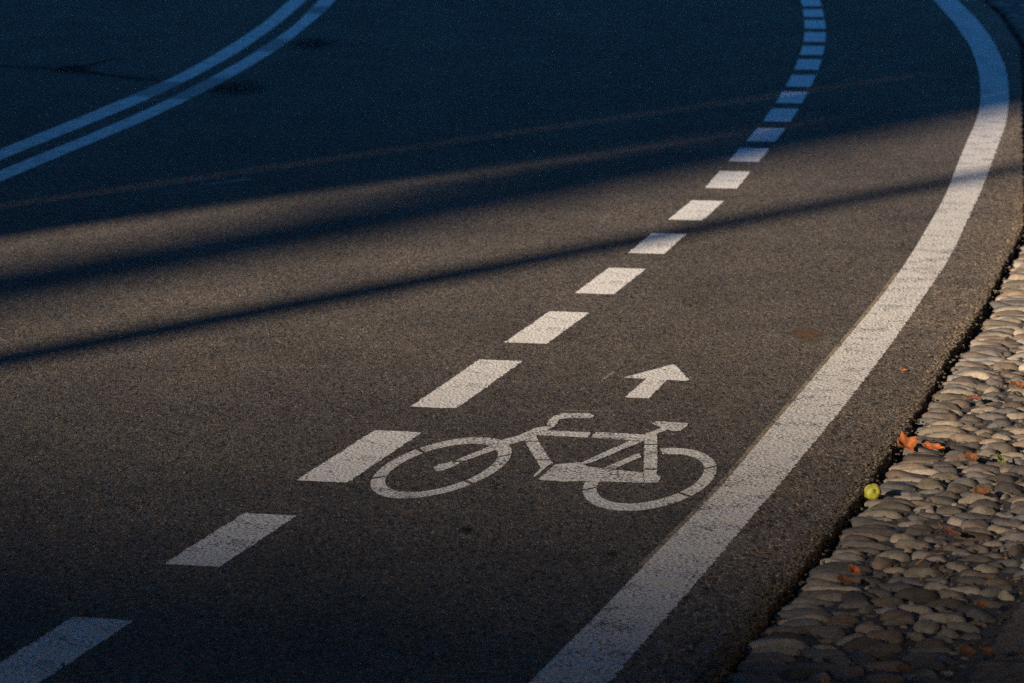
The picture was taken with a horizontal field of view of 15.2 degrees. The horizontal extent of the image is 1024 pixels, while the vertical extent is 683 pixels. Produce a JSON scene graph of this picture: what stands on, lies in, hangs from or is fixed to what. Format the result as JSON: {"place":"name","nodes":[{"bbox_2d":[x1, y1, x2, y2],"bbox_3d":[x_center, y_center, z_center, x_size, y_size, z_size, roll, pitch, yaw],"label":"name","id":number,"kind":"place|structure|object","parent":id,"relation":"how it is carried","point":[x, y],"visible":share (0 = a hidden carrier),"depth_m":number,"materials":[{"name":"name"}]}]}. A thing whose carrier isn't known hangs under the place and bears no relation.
{"place":"outdoors","nodes":[
{"label":"outdoors","id":0,"kind":"place"},
{"bbox_2d":[0,0,980,682],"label":"road","id":1,"kind":"structure","parent":0,"point":[590,140],"depth_m":14.76,"materials":[{"name":"grey asphalt"}]},
{"bbox_2d":[0,617,133,682],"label":"lane marking dash","id":2,"kind":"object","parent":1,"relation":"on","point":[53,651],"visible":1,"depth_m":8.92,"materials":[{"name":"paint"}]},
{"bbox_2d":[0,0,305,159],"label":"line","id":3,"kind":"object","parent":1,"relation":"on","point":[284,11],"visible":1,"depth_m":22.84,"materials":[{"name":"paint"}]},
{"bbox_2d":[0,0,334,180],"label":"line","id":4,"kind":"object","parent":1,"relation":"on","point":[316,10],"visible":1,"depth_m":22.23,"materials":[{"name":"paint"}]},
{"bbox_2d":[201,178,251,184],"bbox_3d":[-1.346,-0.757,18.181,0.061,0.001,0.330,7,12,38],"label":"paint spot","id":5,"kind":"object","parent":1,"relation":"on","point":[226,181],"visible":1,"depth_m":18.19,"materials":[{"name":"paint"}]},
{"bbox_2d":[165,513,294,566],"bbox_3d":[-0.739,0.521,10.143,0.159,0.001,0.674,2,9,14],"label":"lane marking dash","id":6,"kind":"object","parent":1,"relation":"on","point":[219,547],"visible":1,"depth_m":10.12,"materials":[{"name":"paint"}]},
{"bbox_2d":[298,430,420,482],"bbox_3d":[-0.444,0.335,11.313,0.160,0.001,0.822,2,9,14],"label":"lane marking dash","id":7,"kind":"object","parent":1,"relation":"on","point":[356,458],"visible":1,"depth_m":11.29,"materials":[{"name":"paint"}]},
{"bbox_2d":[411,359,521,407],"bbox_3d":[-0.141,0.136,12.570,0.159,0.001,0.954,2,9,13],"label":"lane marking dash","id":8,"kind":"object","parent":1,"relation":"on","point":[479,375],"visible":1,"depth_m":12.54,"materials":[{"name":"paint"}]},
{"bbox_2d":[371,413,716,510],"bbox_3d":[0.096,0.343,11.262,0.995,0.001,1.524,0,9,0],"label":"bicycle symbol","id":9,"kind":"object","parent":1,"relation":"on","point":[578,471],"visible":1,"depth_m":11.16,"materials":[{"name":"paint"}]},
{"bbox_2d":[505,311,588,343],"bbox_3d":[0.130,-0.052,13.749,0.158,0.001,0.752,2,9,13],"label":"lane marking dash","id":10,"kind":"object","parent":1,"relation":"on","point":[546,328],"visible":1,"depth_m":13.74,"materials":[{"name":"paint"}]},
{"bbox_2d":[602,371,614,378],"bbox_3d":[0.323,0.112,12.720,0.023,0.001,0.154,2,9,14],"label":"paint scrape","id":11,"kind":"object","parent":1,"relation":"on","point":[609,374],"visible":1,"depth_m":12.71,"materials":[{"name":"white paint"}]},
{"bbox_2d":[575,268,644,293],"bbox_3d":[0.384,-0.236,14.908,0.159,0.001,0.721,2,9,12],"label":"lane marking dash","id":12,"kind":"object","parent":1,"relation":"on","point":[611,280],"visible":1,"depth_m":14.88,"materials":[{"name":"paint"}]},
{"bbox_2d":[625,364,688,397],"bbox_3d":[0.472,0.129,12.609,0.221,0.001,0.665,0,9,0],"label":"direction arrow","id":13,"kind":"object","parent":1,"relation":"on","point":[651,384],"visible":1,"depth_m":12.66,"materials":[{"name":"paint"}]},
{"bbox_2d":[628,233,685,253],"bbox_3d":[0.606,-0.409,15.995,0.158,0.001,0.645,2,9,11],"label":"lane marking dash","id":14,"kind":"object","parent":1,"relation":"on","point":[652,242],"visible":1,"depth_m":15.99,"materials":[{"name":"paint"}]},
{"bbox_2d":[668,200,722,219],"bbox_3d":[0.822,-0.585,17.103,0.157,0.001,0.715,2,9,11],"label":"lane marking dash","id":15,"kind":"object","parent":1,"relation":"on","point":[693,209],"visible":1,"depth_m":17.09,"materials":[{"name":"paint"}]},
{"bbox_2d":[705,171,750,187],"bbox_3d":[1.028,-0.770,18.267,0.158,0.001,0.709,1,9,9],"label":"lane marking dash","id":16,"kind":"object","parent":1,"relation":"on","point":[727,179],"visible":1,"depth_m":18.27,"materials":[{"name":"paint"}]},
{"bbox_2d":[729,148,768,161],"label":"lane marking dash","id":17,"kind":"object","parent":1,"relation":"on","point":[749,154],"visible":1,"depth_m":19.35,"materials":[{"name":"paint"}]},
{"bbox_2d":[747,128,784,140],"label":"lane marking dash","id":18,"kind":"object","parent":1,"relation":"on","point":[766,134],"visible":1,"depth_m":20.30,"materials":[{"name":"paint"}]},
{"bbox_2d":[529,0,1008,682],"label":"edge line","id":19,"kind":"object","parent":1,"relation":"on","point":[609,638],"visible":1,"depth_m":11.70,"materials":[{"name":"paint"}]},
{"bbox_2d":[763,108,797,121],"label":"lane marking dash","id":20,"kind":"object","parent":1,"relation":"on","point":[780,114],"visible":1,"depth_m":21.36,"materials":[{"name":"paint"}]},
{"bbox_2d":[776,92,807,102],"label":"lane marking dash","id":21,"kind":"object","parent":1,"relation":"on","point":[791,97],"visible":1,"depth_m":22.35,"materials":[{"name":"paint"}]},
{"bbox_2d":[786,75,815,86],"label":"lane marking dash","id":22,"kind":"object","parent":1,"relation":"on","point":[800,80],"visible":1,"depth_m":23.44,"materials":[{"name":"paint"}]},
{"bbox_2d":[795,59,821,69],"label":"lane marking dash","id":23,"kind":"object","parent":1,"relation":"on","point":[812,64],"visible":1,"depth_m":24.56,"materials":[{"name":"paint"}]},
{"bbox_2d":[801,0,821,5],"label":"lane marking dash","id":24,"kind":"object","parent":1,"relation":"on","point":[811,3],"visible":1,"depth_m":30.06,"materials":[{"name":"paint"}]},
{"bbox_2d":[800,46,824,54],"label":"lane marking dash","id":25,"kind":"object","parent":1,"relation":"on","point":[812,50],"visible":1,"depth_m":25.64,"materials":[{"name":"paint"}]},
{"bbox_2d":[803,9,823,16],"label":"lane marking dash","id":26,"kind":"object","parent":1,"relation":"on","point":[812,12],"visible":1,"depth_m":29.05,"materials":[{"name":"paint"}]},
{"bbox_2d":[803,32,825,41],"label":"lane marking dash","id":27,"kind":"object","parent":1,"relation":"on","point":[814,36],"visible":1,"depth_m":26.81,"materials":[{"name":"paint"}]},
{"bbox_2d":[804,20,825,28],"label":"lane marking dash","id":28,"kind":"object","parent":1,"relation":"on","point":[814,24],"visible":1,"depth_m":27.91,"materials":[{"name":"paint"}]},
{"bbox_2d":[1,193,1023,682],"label":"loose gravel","id":29,"kind":"structure","parent":0,"point":[849,499],"depth_m":10.44,"materials":[{"name":"grey gravel"}]},
{"bbox_2d":[607,0,1023,682],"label":"road shoulder","id":30,"kind":"object","parent":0,"point":[943,296],"visible":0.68,"depth_m":11.38},
{"bbox_2d":[722,0,1023,682],"bbox_3d":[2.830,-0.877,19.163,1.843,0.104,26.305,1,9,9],"label":"cobbled paving","id":31,"kind":"structure","parent":0,"point":[768,656],"depth_m":10.09,"materials":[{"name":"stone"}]},
{"bbox_2d":[833,574,852,582],"bbox_3d":[0.827,0.594,9.597,0.058,0.019,0.035,2,36,-29],"label":"dry leaf","id":32,"kind":"object","parent":31,"relation":"on","point":[844,578],"visible":1,"depth_m":9.60,"materials":[{"name":"brown plant"}]},
{"bbox_2d":[849,564,859,574],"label":"dry leaf","id":33,"kind":"object","parent":31,"relation":"on","point":[854,569],"visible":1,"depth_m":9.70,"materials":[{"name":"orange plant"}]},
{"bbox_2d":[864,483,881,499],"bbox_3d":[1.007,0.419,10.711,0.048,0.049,0.042,6,-16,-9],"label":"crab apple","id":34,"kind":"object","parent":31,"relation":"on","point":[873,491],"visible":1,"depth_m":10.70,"materials":[{"name":"food"}]},
{"bbox_2d":[893,663,913,672],"bbox_3d":[0.884,0.738,8.680,0.052,0.017,0.029,4,31,-12],"label":"dry leaf","id":35,"kind":"object","parent":31,"relation":"on","point":[905,668],"visible":1,"depth_m":8.69,"materials":[{"name":"brown plant"}]},
{"bbox_2d":[893,431,917,451],"bbox_3d":[1.165,0.303,11.408,0.091,0.024,0.077,-14,58,-26],"label":"dry leaf","id":36,"kind":"object","parent":31,"relation":"on","point":[904,441],"visible":1,"depth_m":11.42,"materials":[{"name":"orange plant"}]},
{"bbox_2d":[919,441,944,449],"bbox_3d":[1.242,0.309,11.388,0.085,0.020,0.038,8,31,13],"label":"dry leaf","id":37,"kind":"object","parent":31,"relation":"on","point":[930,445],"visible":1,"depth_m":11.39,"materials":[{"name":"orange plant"}]},
{"bbox_2d":[916,553,948,563],"bbox_3d":[1.083,0.553,9.856,0.142,0.018,0.028,-8,12,-43],"label":"twig","id":38,"kind":"object","parent":31,"relation":"on","point":[926,557],"visible":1,"depth_m":9.86,"materials":[{"name":"brown wood"}]},
{"bbox_2d":[938,523,961,534],"bbox_3d":[1.156,0.500,10.160,0.074,0.019,0.021,17,33,26],"label":"dry leaf","id":39,"kind":"object","parent":31,"relation":"on","point":[949,531],"visible":1,"depth_m":10.16,"materials":[{"name":"brown plant"}]},
{"bbox_2d":[955,646,976,656],"bbox_3d":[1.044,0.714,8.838,0.055,0.019,0.035,4,37,-12],"label":"dry leaf","id":40,"kind":"object","parent":31,"relation":"on","point":[968,651],"visible":1,"depth_m":8.84,"materials":[{"name":"brown plant"}]},
{"bbox_2d":[961,451,978,460],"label":"dry leaf","id":41,"kind":"object","parent":31,"relation":"on","point":[969,455],"visible":1,"depth_m":11.19,"materials":[{"name":"brown plant"}]},
{"bbox_2d":[964,392,982,399],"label":"dry leaf","id":42,"kind":"object","parent":31,"relation":"on","point":[975,397],"visible":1,"depth_m":12.24,"materials":[{"name":"red plant"}]},
{"bbox_2d":[969,486,989,494],"bbox_3d":[1.301,0.415,10.685,0.052,0.018,0.039,4,10,26],"label":"dry leaf","id":43,"kind":"object","parent":31,"relation":"on","point":[980,490],"visible":1,"depth_m":10.69,"materials":[{"name":"brown plant"}]},
{"bbox_2d":[974,600,988,607],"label":"dry leaf","id":44,"kind":"object","parent":31,"relation":"on","point":[982,603],"visible":1,"depth_m":9.32,"materials":[{"name":"brown plant"}]},
{"bbox_2d":[979,645,994,654],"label":"dry leaf","id":45,"kind":"object","parent":31,"relation":"on","point":[986,650],"visible":1,"depth_m":8.85,"materials":[{"name":"brown plant"}]},
{"bbox_2d":[964,662,1023,682],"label":"paving slab","id":46,"kind":"structure","parent":31,"relation":"on","point":[992,672],"depth_m":8.75,"materials":[{"name":"stone"}]},
{"bbox_2d":[996,453,1005,462],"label":"green leaf","id":47,"kind":"object","parent":31,"relation":"on","point":[999,457],"visible":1,"depth_m":11.17,"materials":[{"name":"green plant"}]},
{"bbox_2d":[984,602,1023,658],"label":"paving slab","id":48,"kind":"structure","parent":31,"relation":"on","point":[1012,640],"depth_m":9.08,"materials":[{"name":"stone"}]},
{"bbox_2d":[1006,380,1023,386],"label":"dry leaf","id":49,"kind":"object","parent":31,"relation":"on","point":[1017,383],"visible":1,"depth_m":12.45,"materials":[{"name":"orange plant"}]}
]}

